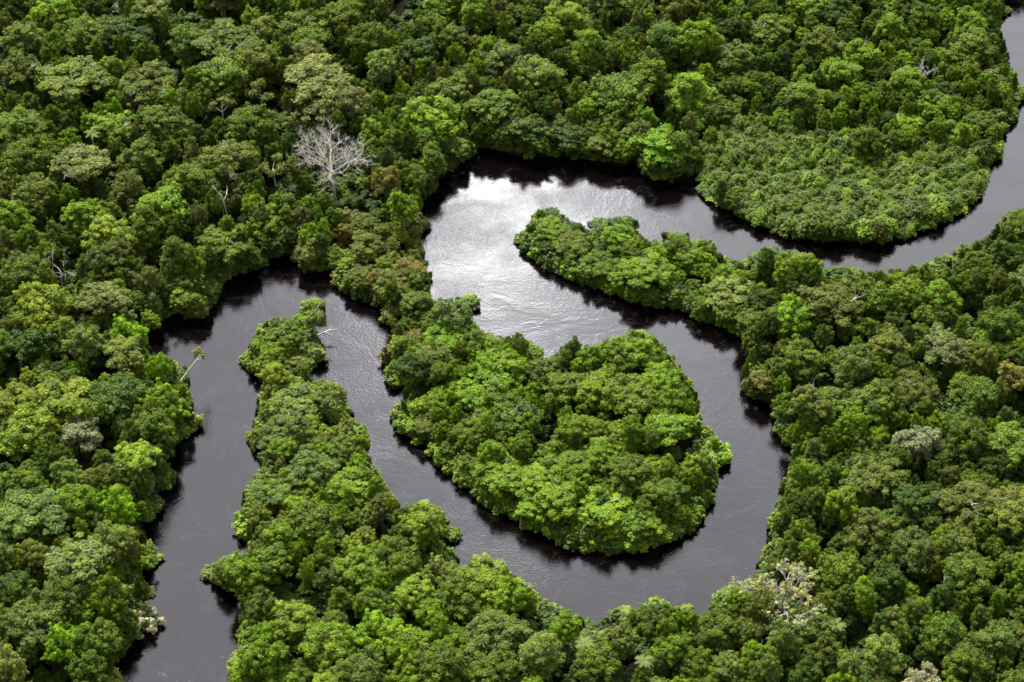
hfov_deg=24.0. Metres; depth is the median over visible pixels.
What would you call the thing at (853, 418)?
canopy tree
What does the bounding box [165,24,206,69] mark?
canopy tree
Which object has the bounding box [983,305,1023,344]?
canopy tree
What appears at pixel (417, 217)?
riverside shrub
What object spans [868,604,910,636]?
canopy tree
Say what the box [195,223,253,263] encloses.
canopy tree
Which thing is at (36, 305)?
canopy tree
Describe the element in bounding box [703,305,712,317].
riverside shrub
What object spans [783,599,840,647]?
canopy tree
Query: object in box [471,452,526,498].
canopy tree
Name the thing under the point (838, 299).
canopy tree
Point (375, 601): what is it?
canopy tree
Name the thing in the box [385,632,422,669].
canopy tree
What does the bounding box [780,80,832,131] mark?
vine draped tree
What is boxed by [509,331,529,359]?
canopy tree
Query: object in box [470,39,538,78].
canopy tree
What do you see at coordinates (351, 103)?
canopy tree
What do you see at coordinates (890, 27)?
vine draped tree
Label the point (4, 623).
canopy tree
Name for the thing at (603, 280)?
riverside shrub
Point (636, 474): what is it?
canopy tree
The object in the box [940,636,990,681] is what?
canopy tree
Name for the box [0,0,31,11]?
canopy tree
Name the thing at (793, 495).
canopy tree
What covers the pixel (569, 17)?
canopy tree
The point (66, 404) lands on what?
canopy tree
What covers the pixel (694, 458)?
canopy tree
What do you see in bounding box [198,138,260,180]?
canopy tree
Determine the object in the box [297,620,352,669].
canopy tree
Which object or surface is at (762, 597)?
canopy tree
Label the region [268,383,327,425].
canopy tree
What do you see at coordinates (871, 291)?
canopy tree
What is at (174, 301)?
canopy tree
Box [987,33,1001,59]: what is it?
vine draped tree
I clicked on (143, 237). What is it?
canopy tree
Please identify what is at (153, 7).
canopy tree
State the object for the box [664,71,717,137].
vine draped tree
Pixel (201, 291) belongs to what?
riverside shrub
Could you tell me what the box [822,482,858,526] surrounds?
canopy tree
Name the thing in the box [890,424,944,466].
half bare tree
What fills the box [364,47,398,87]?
canopy tree
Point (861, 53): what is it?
vine draped tree
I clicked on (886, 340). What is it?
canopy tree
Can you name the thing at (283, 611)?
canopy tree
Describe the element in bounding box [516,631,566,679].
canopy tree
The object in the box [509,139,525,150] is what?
riverside shrub
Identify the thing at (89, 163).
canopy tree
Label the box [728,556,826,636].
half bare tree
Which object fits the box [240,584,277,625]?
canopy tree
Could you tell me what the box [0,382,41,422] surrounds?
canopy tree
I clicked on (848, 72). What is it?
vine draped tree
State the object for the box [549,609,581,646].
canopy tree
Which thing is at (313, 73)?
canopy tree
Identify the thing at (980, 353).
canopy tree
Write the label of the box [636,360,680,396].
canopy tree
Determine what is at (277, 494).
canopy tree
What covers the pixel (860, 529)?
canopy tree
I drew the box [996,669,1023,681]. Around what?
canopy tree
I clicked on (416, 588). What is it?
canopy tree
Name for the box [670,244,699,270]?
canopy tree
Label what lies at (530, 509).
canopy tree
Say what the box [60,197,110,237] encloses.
canopy tree
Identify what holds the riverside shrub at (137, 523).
on the ground
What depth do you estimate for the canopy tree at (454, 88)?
831.72 m
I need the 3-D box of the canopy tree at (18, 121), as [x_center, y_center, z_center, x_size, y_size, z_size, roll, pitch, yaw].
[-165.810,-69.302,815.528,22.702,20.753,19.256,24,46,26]
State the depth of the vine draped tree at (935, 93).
836.84 m
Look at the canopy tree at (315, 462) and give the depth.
689.75 m
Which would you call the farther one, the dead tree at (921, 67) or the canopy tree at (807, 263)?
the dead tree at (921, 67)
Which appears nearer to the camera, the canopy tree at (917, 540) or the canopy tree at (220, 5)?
the canopy tree at (917, 540)
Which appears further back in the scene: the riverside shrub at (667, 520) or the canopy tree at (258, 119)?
the canopy tree at (258, 119)
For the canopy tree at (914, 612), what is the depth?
640.98 m
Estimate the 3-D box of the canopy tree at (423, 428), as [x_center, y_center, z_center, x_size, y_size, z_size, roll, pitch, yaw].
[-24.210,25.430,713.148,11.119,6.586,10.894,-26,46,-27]
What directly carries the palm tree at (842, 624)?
on the ground
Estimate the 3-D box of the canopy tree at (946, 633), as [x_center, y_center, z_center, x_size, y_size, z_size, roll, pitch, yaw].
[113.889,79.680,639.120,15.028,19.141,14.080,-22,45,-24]
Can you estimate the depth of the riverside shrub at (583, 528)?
677.98 m
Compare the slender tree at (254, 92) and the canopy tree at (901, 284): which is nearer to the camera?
the canopy tree at (901, 284)
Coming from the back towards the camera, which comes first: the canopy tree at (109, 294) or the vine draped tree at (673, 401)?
the canopy tree at (109, 294)
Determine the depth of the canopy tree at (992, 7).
872.66 m
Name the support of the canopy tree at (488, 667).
on the ground
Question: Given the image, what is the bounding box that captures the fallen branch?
[318,326,336,335]
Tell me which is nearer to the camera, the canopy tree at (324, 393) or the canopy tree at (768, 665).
the canopy tree at (768, 665)
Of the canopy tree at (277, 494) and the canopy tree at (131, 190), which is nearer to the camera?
the canopy tree at (277, 494)
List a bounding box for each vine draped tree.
[434,440,462,457]
[659,386,690,414]
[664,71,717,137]
[690,0,720,21]
[701,94,738,130]
[712,38,755,82]
[726,73,767,102]
[746,288,772,309]
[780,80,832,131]
[817,55,862,89]
[827,82,859,110]
[842,36,882,81]
[851,120,884,165]
[869,11,911,49]
[887,65,925,112]
[891,112,922,142]
[909,1,942,39]
[914,82,950,119]
[932,119,972,144]
[963,108,999,138]
[965,66,1012,98]
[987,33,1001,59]
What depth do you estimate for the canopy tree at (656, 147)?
809.61 m
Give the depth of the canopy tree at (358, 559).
657.71 m
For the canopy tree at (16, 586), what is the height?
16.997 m
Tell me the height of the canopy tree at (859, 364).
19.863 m
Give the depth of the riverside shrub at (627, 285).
764.63 m
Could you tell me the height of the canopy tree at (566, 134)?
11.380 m
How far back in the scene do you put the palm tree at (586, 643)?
638.10 m
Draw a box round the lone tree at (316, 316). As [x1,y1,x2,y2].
[302,307,327,332]
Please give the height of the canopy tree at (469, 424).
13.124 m
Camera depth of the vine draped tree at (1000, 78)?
845.51 m
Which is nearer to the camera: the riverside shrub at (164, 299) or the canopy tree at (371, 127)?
the riverside shrub at (164, 299)
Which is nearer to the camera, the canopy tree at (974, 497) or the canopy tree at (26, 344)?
the canopy tree at (974, 497)
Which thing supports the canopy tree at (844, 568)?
on the ground
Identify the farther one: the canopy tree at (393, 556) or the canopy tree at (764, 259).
the canopy tree at (764, 259)
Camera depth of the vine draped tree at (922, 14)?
871.47 m
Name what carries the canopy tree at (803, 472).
on the ground
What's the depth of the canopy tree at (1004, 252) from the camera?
761.53 m
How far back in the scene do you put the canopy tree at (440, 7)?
874.20 m
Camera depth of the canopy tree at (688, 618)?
642.24 m
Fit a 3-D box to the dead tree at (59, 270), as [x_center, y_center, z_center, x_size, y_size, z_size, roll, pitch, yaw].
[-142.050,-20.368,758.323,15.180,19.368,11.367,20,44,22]
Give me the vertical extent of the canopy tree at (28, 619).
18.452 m
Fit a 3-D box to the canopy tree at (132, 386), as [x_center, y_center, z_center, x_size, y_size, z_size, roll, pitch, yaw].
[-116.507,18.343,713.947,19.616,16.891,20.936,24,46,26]
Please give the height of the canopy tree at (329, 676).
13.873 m
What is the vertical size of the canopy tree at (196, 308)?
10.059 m
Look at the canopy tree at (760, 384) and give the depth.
722.70 m
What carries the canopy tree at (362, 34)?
on the ground
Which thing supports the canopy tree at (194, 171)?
on the ground
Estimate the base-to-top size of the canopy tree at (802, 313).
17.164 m
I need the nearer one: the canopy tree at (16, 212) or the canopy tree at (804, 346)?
the canopy tree at (804, 346)
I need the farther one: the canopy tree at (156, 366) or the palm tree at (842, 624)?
the canopy tree at (156, 366)
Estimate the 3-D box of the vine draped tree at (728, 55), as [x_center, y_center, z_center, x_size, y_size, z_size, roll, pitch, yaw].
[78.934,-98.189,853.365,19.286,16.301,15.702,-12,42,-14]
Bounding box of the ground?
[0,0,1023,681]
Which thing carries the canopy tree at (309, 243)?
on the ground
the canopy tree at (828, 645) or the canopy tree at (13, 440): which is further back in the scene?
the canopy tree at (13, 440)
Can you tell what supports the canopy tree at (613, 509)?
on the ground
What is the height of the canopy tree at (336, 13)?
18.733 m
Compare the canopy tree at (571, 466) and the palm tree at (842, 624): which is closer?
the palm tree at (842, 624)
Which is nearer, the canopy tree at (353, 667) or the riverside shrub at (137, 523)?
the canopy tree at (353, 667)
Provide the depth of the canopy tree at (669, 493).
680.41 m
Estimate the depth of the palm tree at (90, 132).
807.48 m
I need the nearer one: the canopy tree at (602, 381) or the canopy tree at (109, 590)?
the canopy tree at (109, 590)
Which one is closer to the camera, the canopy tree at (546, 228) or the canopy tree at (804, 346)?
the canopy tree at (804, 346)
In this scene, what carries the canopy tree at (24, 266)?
on the ground
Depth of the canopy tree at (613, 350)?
726.26 m
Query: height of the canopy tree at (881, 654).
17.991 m
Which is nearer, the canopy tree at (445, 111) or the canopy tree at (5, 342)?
the canopy tree at (5, 342)
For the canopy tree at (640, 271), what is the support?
on the ground
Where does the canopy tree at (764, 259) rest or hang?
on the ground
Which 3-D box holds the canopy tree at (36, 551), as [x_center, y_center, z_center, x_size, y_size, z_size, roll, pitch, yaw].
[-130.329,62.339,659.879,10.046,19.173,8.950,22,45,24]
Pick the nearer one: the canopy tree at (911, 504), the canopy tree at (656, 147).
the canopy tree at (911, 504)
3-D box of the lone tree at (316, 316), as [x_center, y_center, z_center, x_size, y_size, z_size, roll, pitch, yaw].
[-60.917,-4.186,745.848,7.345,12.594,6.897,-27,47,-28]
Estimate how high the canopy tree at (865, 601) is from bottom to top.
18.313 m
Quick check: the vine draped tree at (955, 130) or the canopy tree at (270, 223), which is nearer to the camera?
the canopy tree at (270, 223)
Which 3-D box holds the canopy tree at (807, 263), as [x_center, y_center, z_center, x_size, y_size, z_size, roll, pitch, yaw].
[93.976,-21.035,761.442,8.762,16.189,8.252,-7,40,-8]
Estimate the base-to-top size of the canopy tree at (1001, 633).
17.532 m
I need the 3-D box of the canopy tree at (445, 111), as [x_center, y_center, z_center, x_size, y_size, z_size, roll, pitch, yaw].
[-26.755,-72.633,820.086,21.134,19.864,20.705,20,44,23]
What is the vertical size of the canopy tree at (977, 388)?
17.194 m
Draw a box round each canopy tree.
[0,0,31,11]
[0,50,41,83]
[0,106,55,144]
[0,134,59,177]
[0,199,35,230]
[0,253,55,288]
[0,328,14,356]
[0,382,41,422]
[0,401,55,463]
[0,468,50,507]
[0,487,72,540]
[0,540,25,576]
[0,568,38,606]
[0,611,13,644]
[0,643,28,681]
[1,597,66,655]
[3,328,63,363]
[8,171,59,217]
[11,281,74,329]
[18,538,51,572]
[33,55,112,102]
[34,377,97,423]
[39,532,115,593]
[39,573,81,620]
[40,621,85,674]
[46,142,114,198]
[49,455,83,485]
[52,483,101,528]
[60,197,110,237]
[60,323,106,375]
[64,649,107,681]
[73,280,132,314]
[73,617,123,659]
[79,240,129,280]
[81,214,134,248]
[84,462,122,487]
[86,110,136,143]
[87,371,150,424]
[87,566,129,622]
[91,519,136,563]
[97,51,126,84]
[101,483,140,527]
[103,334,143,370]
[107,169,142,208]
[107,314,148,345]
[114,137,165,178]
[114,439,161,472]
[127,408,177,443]
[129,204,164,255]
[131,0,170,39]
[138,103,194,143]
[138,377,191,423]
[144,351,173,381]
[159,235,200,277]
[163,161,227,205]
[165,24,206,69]
[167,288,194,310]
[184,292,208,317]
[190,17,258,60]
[195,0,240,16]
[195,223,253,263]
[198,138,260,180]
[222,551,264,591]
[224,101,283,146]
[234,635,285,681]
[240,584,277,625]
[246,540,293,586]
[247,478,290,504]
[249,202,281,238]
[256,342,286,362]
[256,406,313,448]
[257,360,292,386]
[258,318,305,351]
[259,516,298,549]
[267,599,315,643]
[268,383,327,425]
[279,349,310,374]
[283,53,353,105]
[283,449,340,489]
[287,498,338,541]
[288,37,328,64]
[296,237,329,254]
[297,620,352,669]
[309,378,340,419]
[312,671,345,681]
[316,0,363,28]
[326,652,380,681]
[327,466,377,507]
[328,543,384,592]
[329,84,376,138]
[331,431,363,466]
[342,264,373,288]
[344,20,390,55]
[347,608,415,654]
[349,230,383,262]
[352,0,388,17]
[354,587,390,621]
[357,115,396,147]
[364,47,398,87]
[367,491,392,525]
[368,535,422,578]
[370,270,410,299]
[385,187,419,229]
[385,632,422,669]
[388,509,446,544]
[389,337,411,354]
[390,572,434,616]
[391,352,432,385]
[392,255,428,282]
[395,34,440,70]
[398,288,435,315]
[402,95,467,144]
[409,340,456,379]
[411,411,443,438]
[413,640,472,681]
[415,11,447,32]
[421,552,458,586]
[422,0,463,21]
[423,320,467,351]
[424,71,472,106]
[435,575,491,624]
[436,22,468,69]
[437,135,469,157]
[451,410,492,450]
[451,560,504,603]
[454,451,486,473]
[455,370,517,414]
[458,609,532,660]
[459,328,489,356]
[460,0,489,35]
[462,87,518,126]
[463,649,517,681]
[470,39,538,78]
[471,347,528,387]
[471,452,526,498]
[488,391,543,439]
[489,574,527,618]
[499,109,554,147]
[505,56,567,95]
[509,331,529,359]
[510,461,561,504]
[515,498,551,522]
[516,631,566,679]
[525,356,561,391]
[526,16,564,53]
[532,478,581,521]
[534,214,570,242]
[539,369,588,402]
[539,449,595,483]
[544,0,591,39]
[546,113,590,151]
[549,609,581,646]
[551,229,591,258]
[555,413,594,448]
[564,334,582,360]
[571,364,623,412]
[573,344,605,372]
[573,640,621,681]
[576,483,634,530]
[577,249,620,277]
[582,0,634,26]
[583,70,656,119]
[583,435,621,472]
[585,134,621,156]
[592,620,636,660]
[598,372,664,423]
[600,223,640,254]
[600,340,639,373]
[603,453,660,495]
[615,507,666,540]
[618,247,675,289]
[619,415,647,452]
[620,337,661,367]
[627,123,695,167]
[630,57,671,101]
[633,602,679,643]
[635,477,691,512]
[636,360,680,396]
[642,411,698,447]
[642,632,694,667]
[658,0,704,25]
[660,282,687,300]
[663,236,686,262]
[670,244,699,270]
[676,18,726,65]
[678,646,712,681]
[679,451,709,485]
[679,609,699,632]
[692,246,716,267]
[694,608,740,655]
[702,275,754,313]
[711,649,747,680]
[724,586,753,614]
[731,129,751,137]
[735,307,766,335]
[738,588,779,625]
[740,639,777,670]
[746,369,778,393]
[755,246,776,286]
[756,650,783,681]
[764,293,812,339]
[765,618,803,664]
[772,250,802,288]
[777,517,822,550]
[778,337,827,380]
[781,489,816,518]
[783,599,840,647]
[786,384,837,430]
[787,0,824,16]
[787,457,828,490]
[788,655,823,681]
[795,277,865,329]
[798,254,823,279]
[800,628,841,675]
[809,385,847,423]
[813,551,864,588]
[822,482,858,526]
[823,0,857,28]
[830,343,877,390]
[835,405,869,443]
[837,649,863,675]
[839,450,906,506]
[842,378,895,428]
[842,507,899,551]
[844,575,878,623]
[846,277,890,318]
[862,632,906,675]
[864,560,908,606]
[867,322,914,360]
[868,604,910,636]
[885,272,924,301]
[888,481,944,527]
[888,525,934,576]
[892,367,941,413]
[900,594,934,637]
[917,279,963,311]
[918,610,974,656]
[919,322,973,374]
[927,575,960,620]
[930,478,1005,527]
[936,523,979,559]
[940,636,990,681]
[943,413,992,461]
[943,547,995,601]
[946,371,1001,416]
[959,339,998,374]
[971,617,1020,666]
[980,0,1002,17]
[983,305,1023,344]
[985,419,1023,477]
[985,484,1023,533]
[987,236,1023,268]
[995,359,1023,391]
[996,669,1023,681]
[1000,265,1023,302]
[1005,209,1023,243]
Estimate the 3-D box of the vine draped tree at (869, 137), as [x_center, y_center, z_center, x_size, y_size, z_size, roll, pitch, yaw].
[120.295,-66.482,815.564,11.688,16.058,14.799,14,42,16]
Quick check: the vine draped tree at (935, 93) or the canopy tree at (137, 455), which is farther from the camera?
the vine draped tree at (935, 93)
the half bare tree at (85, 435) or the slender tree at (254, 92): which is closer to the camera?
the half bare tree at (85, 435)
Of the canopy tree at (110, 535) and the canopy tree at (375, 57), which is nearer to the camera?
the canopy tree at (110, 535)
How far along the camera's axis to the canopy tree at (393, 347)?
735.16 m
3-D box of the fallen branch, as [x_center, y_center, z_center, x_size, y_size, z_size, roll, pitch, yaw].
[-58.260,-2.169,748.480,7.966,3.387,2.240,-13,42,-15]
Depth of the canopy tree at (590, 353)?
724.51 m
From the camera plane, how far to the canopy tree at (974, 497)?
671.48 m
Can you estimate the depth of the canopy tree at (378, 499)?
678.57 m
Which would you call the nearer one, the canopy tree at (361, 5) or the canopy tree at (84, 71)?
the canopy tree at (84, 71)
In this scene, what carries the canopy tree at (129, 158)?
on the ground
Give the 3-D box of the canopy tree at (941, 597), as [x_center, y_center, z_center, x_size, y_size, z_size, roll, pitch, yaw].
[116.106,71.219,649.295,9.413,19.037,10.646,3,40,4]
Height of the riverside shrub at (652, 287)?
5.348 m
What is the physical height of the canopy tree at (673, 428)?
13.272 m
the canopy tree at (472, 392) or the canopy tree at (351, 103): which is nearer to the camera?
the canopy tree at (472, 392)
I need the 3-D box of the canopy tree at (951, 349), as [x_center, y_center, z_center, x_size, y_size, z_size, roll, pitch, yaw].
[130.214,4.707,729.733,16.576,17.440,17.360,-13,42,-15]
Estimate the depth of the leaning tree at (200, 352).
725.42 m
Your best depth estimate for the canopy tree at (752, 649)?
629.15 m
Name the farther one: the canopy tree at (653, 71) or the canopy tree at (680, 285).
the canopy tree at (653, 71)
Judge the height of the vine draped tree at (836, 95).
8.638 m
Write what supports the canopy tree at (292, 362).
on the ground
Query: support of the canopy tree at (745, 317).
on the ground
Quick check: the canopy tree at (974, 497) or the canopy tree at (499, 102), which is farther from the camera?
the canopy tree at (499, 102)
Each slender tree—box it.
[0,79,14,94]
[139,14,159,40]
[207,93,236,119]
[244,78,275,103]
[257,152,286,191]
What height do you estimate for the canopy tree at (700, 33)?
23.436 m
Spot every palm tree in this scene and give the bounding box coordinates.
[84,127,98,147]
[575,636,594,649]
[634,654,653,666]
[828,617,846,630]
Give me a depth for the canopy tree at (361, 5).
871.07 m
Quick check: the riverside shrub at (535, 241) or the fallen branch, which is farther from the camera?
the riverside shrub at (535, 241)
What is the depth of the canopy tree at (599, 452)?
693.18 m
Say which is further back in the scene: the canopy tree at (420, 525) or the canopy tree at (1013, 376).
the canopy tree at (1013, 376)
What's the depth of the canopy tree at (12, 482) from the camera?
678.18 m
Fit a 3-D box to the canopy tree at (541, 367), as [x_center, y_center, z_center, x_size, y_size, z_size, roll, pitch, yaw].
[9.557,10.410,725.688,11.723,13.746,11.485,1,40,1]
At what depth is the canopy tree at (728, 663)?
630.94 m
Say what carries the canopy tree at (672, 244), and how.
on the ground
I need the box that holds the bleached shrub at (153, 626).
[124,601,165,639]
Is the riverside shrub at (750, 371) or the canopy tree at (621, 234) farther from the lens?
the canopy tree at (621, 234)
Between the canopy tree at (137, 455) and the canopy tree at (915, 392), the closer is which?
the canopy tree at (137, 455)
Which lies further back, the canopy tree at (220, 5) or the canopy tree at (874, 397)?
the canopy tree at (220, 5)
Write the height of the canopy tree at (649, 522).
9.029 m
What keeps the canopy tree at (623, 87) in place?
on the ground
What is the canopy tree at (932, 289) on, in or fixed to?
on the ground
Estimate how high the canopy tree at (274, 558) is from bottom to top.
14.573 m
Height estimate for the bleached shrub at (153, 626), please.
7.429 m
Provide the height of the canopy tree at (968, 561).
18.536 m
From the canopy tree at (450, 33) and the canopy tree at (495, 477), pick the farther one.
the canopy tree at (450, 33)
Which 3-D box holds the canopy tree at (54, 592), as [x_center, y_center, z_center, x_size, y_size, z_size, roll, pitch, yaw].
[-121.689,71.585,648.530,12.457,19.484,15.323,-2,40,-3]
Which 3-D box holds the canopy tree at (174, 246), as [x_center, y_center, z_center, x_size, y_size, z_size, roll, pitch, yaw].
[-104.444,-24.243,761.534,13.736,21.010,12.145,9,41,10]
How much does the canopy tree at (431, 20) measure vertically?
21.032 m
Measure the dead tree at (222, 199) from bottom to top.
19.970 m
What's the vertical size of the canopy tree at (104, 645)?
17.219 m
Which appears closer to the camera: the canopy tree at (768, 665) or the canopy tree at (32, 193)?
the canopy tree at (768, 665)
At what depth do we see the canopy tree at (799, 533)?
665.52 m
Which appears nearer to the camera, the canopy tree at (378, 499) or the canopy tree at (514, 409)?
the canopy tree at (378, 499)
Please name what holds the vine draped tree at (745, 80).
on the ground
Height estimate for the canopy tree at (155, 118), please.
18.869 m
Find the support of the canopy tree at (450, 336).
on the ground
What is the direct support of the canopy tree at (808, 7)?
on the ground
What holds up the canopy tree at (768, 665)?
on the ground
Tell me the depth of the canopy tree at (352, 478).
685.36 m
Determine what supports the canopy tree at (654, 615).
on the ground
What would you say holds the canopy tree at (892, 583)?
on the ground
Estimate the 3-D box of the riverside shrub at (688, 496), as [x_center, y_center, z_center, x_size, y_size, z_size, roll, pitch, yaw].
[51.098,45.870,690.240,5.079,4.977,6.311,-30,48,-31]
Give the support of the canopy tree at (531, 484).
on the ground
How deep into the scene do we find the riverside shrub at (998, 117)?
835.99 m
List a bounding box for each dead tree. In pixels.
[35,242,77,288]
[212,184,228,215]
[289,115,379,196]
[915,57,936,80]
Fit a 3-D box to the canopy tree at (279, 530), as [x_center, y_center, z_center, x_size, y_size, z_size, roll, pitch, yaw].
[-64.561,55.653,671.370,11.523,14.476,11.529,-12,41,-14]
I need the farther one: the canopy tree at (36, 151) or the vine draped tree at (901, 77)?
the vine draped tree at (901, 77)
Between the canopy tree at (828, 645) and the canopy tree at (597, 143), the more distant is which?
the canopy tree at (597, 143)
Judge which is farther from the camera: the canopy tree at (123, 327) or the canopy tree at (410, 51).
the canopy tree at (410, 51)
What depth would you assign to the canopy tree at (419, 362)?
722.04 m
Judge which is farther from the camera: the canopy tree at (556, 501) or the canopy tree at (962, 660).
the canopy tree at (556, 501)
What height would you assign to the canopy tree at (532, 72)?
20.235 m
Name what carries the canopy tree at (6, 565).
on the ground
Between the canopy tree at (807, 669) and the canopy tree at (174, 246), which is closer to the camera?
the canopy tree at (807, 669)
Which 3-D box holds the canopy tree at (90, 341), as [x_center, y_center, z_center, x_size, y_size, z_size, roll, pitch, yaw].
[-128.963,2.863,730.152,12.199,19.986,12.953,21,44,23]
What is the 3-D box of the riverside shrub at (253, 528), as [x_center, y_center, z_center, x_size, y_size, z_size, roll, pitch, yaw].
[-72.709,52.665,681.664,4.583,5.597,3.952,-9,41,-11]
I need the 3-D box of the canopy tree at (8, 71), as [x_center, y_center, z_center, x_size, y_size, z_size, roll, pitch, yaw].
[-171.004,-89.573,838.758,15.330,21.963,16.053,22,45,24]
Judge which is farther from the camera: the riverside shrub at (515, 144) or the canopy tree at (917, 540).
the riverside shrub at (515, 144)
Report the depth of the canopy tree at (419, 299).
749.28 m
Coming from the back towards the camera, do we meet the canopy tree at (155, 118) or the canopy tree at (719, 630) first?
the canopy tree at (155, 118)
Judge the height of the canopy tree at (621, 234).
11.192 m
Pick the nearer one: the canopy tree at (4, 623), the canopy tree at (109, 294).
the canopy tree at (4, 623)
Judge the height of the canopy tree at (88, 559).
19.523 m
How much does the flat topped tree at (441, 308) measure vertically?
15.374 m
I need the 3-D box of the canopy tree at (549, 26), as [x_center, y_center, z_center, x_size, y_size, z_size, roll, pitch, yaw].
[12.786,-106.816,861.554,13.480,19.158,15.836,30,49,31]
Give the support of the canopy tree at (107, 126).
on the ground
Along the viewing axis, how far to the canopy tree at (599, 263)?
768.46 m
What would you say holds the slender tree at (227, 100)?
on the ground
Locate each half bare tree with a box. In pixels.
[60,414,103,456]
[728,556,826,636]
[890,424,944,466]
[901,661,941,681]
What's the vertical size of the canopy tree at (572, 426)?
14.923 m
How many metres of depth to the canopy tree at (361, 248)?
772.20 m
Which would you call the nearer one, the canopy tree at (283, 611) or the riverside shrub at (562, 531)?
the canopy tree at (283, 611)
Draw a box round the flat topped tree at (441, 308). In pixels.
[430,299,475,328]
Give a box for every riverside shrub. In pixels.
[131,507,141,527]
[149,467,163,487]
[159,294,169,303]
[198,286,206,296]
[202,271,211,281]
[247,522,257,533]
[257,441,269,450]
[391,294,402,307]
[410,213,422,226]
[451,296,470,308]
[483,487,500,498]
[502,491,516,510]
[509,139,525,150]
[530,237,540,247]
[550,247,562,261]
[558,525,572,539]
[579,526,590,543]
[600,265,612,284]
[624,280,632,288]
[643,282,659,298]
[663,519,670,531]
[683,492,701,504]
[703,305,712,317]
[745,367,753,375]
[992,107,1006,121]
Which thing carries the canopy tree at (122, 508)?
on the ground
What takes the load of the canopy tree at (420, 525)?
on the ground
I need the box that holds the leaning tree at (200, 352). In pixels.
[179,347,206,383]
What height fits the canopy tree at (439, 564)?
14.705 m
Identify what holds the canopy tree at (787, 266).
on the ground
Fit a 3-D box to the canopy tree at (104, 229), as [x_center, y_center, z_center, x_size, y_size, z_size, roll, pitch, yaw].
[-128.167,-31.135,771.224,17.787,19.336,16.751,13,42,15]
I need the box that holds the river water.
[113,0,1023,681]
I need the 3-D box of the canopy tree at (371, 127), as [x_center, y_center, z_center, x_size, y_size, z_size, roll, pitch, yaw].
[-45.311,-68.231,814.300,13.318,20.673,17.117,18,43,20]
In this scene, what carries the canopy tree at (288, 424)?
on the ground
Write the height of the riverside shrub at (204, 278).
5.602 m
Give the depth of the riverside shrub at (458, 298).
759.21 m
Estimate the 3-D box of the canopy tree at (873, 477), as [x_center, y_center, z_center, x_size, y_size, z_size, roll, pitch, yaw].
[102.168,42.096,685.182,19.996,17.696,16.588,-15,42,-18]
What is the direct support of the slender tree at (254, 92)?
on the ground
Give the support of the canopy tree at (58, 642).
on the ground
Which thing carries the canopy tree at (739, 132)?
on the ground
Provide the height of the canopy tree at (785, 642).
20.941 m
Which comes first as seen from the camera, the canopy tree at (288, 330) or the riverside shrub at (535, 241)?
the canopy tree at (288, 330)
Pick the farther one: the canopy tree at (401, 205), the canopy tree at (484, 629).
the canopy tree at (401, 205)
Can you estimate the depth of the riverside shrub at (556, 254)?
776.40 m
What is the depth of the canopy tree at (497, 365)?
720.96 m
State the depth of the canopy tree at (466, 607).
648.94 m
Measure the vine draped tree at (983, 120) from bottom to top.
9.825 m
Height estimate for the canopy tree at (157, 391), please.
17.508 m
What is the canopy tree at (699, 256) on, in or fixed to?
on the ground

